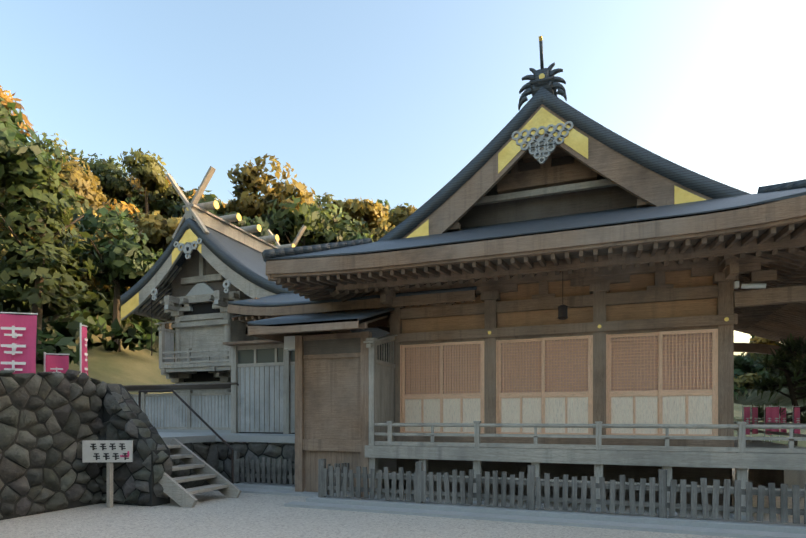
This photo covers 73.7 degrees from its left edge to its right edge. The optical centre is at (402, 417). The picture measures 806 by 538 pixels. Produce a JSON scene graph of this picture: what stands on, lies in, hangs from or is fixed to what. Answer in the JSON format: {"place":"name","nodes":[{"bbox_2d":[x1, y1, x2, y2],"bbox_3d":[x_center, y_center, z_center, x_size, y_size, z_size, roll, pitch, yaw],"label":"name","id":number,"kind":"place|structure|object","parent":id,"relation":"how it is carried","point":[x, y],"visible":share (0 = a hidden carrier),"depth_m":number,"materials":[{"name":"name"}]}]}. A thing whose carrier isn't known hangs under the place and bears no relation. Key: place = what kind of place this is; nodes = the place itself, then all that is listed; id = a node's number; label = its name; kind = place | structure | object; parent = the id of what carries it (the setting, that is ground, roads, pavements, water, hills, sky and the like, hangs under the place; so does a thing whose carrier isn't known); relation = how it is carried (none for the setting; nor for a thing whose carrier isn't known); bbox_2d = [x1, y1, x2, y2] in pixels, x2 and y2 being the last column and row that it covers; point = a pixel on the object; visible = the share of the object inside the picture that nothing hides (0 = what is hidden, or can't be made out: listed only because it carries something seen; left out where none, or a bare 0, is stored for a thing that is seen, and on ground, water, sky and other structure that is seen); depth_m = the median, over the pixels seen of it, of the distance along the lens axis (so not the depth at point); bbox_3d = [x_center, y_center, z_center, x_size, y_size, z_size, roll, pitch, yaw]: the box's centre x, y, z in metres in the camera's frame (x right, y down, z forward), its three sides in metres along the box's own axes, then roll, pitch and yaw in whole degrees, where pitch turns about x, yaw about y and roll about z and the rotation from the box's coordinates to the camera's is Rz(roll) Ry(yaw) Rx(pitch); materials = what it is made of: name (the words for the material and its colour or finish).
{"place":"outdoors","nodes":[
{"label":"outdoors","id":0,"kind":"place"},
{"bbox_2d":[0,314,128,456],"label":"banner","id":1,"kind":"object","parent":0,"point":[27,338],"visible":0.46,"depth_m":8.59,"materials":[{"name":"pink fabric"}]},
{"bbox_2d":[1,326,799,423],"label":"nobori lettering","id":2,"kind":"object","parent":1,"relation":"attached to","point":[13,346],"visible":0.35,"depth_m":8.53},
{"bbox_2d":[0,283,805,537],"bbox_3d":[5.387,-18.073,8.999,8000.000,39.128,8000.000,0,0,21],"label":"terrain","id":3,"kind":"structure","parent":0,"point":[214,514],"depth_m":7.84,"materials":[{"name":"grey gravel"}]},
{"bbox_2d":[0,369,294,519],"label":"stone wall stones","id":4,"kind":"object","parent":3,"relation":"on","point":[11,470],"visible":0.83,"depth_m":8.85,"materials":[{"name":"grey stone"}]},
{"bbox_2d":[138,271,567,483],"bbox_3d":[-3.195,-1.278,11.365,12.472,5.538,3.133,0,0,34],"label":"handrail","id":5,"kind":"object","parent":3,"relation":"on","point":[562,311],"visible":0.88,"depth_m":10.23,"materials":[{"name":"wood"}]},
{"bbox_2d":[0,186,805,445],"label":"tree trunks","id":6,"kind":"object","parent":3,"relation":"on","point":[116,314],"visible":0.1,"depth_m":18.96,"materials":[{"name":"brown plant"}]},
{"bbox_2d":[0,85,805,399],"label":"tree foliage","id":7,"kind":"object","parent":6,"relation":"on","point":[118,225],"visible":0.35,"depth_m":25.68,"materials":[{"name":"green plant"}]},
{"bbox_2d":[734,333,805,429],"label":"pine shrub needles","id":8,"kind":"object","parent":6,"relation":"attached to","point":[796,347],"visible":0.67,"depth_m":11.74,"materials":[{"name":"green plant"}]},
{"bbox_2d":[107,104,805,515],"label":"shrine","id":9,"kind":"object","parent":3,"relation":"on","point":[306,470],"depth_m":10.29,"materials":[{"name":"brown wood"}]},
{"bbox_2d":[82,440,132,462],"bbox_3d":[-4.872,0.562,8.871,0.780,0.360,0.030,0,0,-6],"label":"sign board","id":10,"kind":"object","parent":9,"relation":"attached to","point":[88,452],"visible":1,"depth_m":8.85,"materials":[{"name":"white wood"}]},
{"bbox_2d":[90,443,128,459],"bbox_3d":[-4.838,0.568,8.857,0.605,0.272,0.004,0,0,-6],"label":"sign text","id":11,"kind":"object","parent":10,"relation":"attached to","point":[112,446],"visible":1,"depth_m":8.86},
{"bbox_2d":[134,331,293,432],"bbox_3d":[-5.504,-1.098,14.761,9.550,2.920,1.870,0,0,21],"label":"pale shrine wood","id":12,"kind":"object","parent":9,"relation":"attached to","point":[177,401],"visible":0.26,"depth_m":13.16,"materials":[{"name":"grey wood"}]},
{"bbox_2d":[238,348,294,363],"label":"window panes","id":13,"kind":"structure","parent":9,"relation":"attached to","point":[263,356],"depth_m":12.97,"materials":[{"name":"grey glass"}]},
{"bbox_2d":[151,121,573,313],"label":"white shrine carvings","id":14,"kind":"object","parent":9,"relation":"attached to","point":[541,148],"visible":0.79,"depth_m":9.84,"materials":[{"name":"grey wood"}]},
{"bbox_2d":[0,281,800,442],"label":"camera speaker poles","id":15,"kind":"object","parent":9,"relation":"on","point":[289,343],"visible":0.73,"depth_m":9.49,"materials":[{"name":"grey metal"}]},
{"bbox_2d":[121,36,728,333],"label":"gold ornaments","id":16,"kind":"object","parent":9,"relation":"attached to","point":[575,140],"visible":0.46,"depth_m":9.86},
{"bbox_2d":[120,41,805,337],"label":"shrine roofs","id":17,"kind":"structure","parent":9,"relation":"on","point":[245,262],"depth_m":9.83,"materials":[{"name":"grey metal"}]},
{"bbox_2d":[123,155,804,505],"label":"wall","id":18,"kind":"structure","parent":9,"relation":"attached to","point":[599,199],"depth_m":10.29,"materials":[{"name":"brown wood"}]},
{"bbox_2d":[276,247,805,331],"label":"wooden shrine eave","id":19,"kind":"object","parent":9,"relation":"attached to","point":[785,265],"visible":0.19,"depth_m":10.37,"materials":[{"name":"brown wood"}]},
{"bbox_2d":[278,222,805,294],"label":"rafters","id":20,"kind":"object","parent":9,"relation":"attached to","point":[372,277],"visible":0.6,"depth_m":8.75,"materials":[{"name":"brown wood"}]},
{"bbox_2d":[402,270,716,332],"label":"wall panels","id":21,"kind":"object","parent":9,"relation":"attached to","point":[678,279],"visible":0.38,"depth_m":9.85,"materials":[{"name":"brown wood"}]},
{"bbox_2d":[157,429,805,537],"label":"shrine concrete kerbs","id":22,"kind":"structure","parent":3,"relation":"on","point":[722,527],"depth_m":8.01,"materials":[{"name":"grey concrete"}]},
{"bbox_2d":[234,451,805,523],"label":"picket fence","id":23,"kind":"object","parent":3,"relation":"on","point":[344,481],"visible":0.88,"depth_m":7.97,"materials":[{"name":"grey wood"}]},
{"bbox_2d":[239,462,804,514],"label":"fence rails","id":24,"kind":"object","parent":23,"relation":"attached to","point":[709,490],"depth_m":7.78,"materials":[{"name":"grey wood"}]},
{"bbox_2d":[0,0,805,355],"label":"sky","id":25,"kind":"structure","parent":0,"point":[390,100],"materials":[{"name":"blue"}]},
{"bbox_2d":[182,302,699,433],"bbox_3d":[0.236,-1.473,14.305,14.590,3.990,8.520,0,0,21],"label":"dark shrine interior","id":26,"kind":"object","parent":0,"point":[203,308],"depth_m":16.06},
{"bbox_2d":[285,248,798,505],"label":"wood shrine soffit","id":27,"kind":"structure","parent":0,"point":[330,290],"depth_m":8.97,"materials":[{"name":"brown wood"}]},
{"bbox_2d":[400,329,717,435],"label":"lattice vertical bars","id":28,"kind":"object","parent":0,"point":[608,380],"visible":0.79,"depth_m":9.88,"materials":[{"name":"brown wood"}]},
{"bbox_2d":[405,395,711,433],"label":"panels","id":29,"kind":"object","parent":28,"relation":"attached to","point":[674,409],"visible":0.81,"depth_m":9.83,"materials":[{"name":"white paper"}]},
{"bbox_2d":[406,333,711,393],"bbox_3d":[2.623,-0.943,10.030,5.510,0.950,0.049,0,0,21],"label":"lattice screen backing","id":30,"kind":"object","parent":28,"relation":"attached to","point":[642,363],"depth_m":9.80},
{"bbox_2d":[744,407,799,434],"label":"banners","id":31,"kind":"object","parent":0,"point":[772,413],"visible":0.65,"depth_m":11.32,"materials":[{"name":"pink fabric"}]}
]}

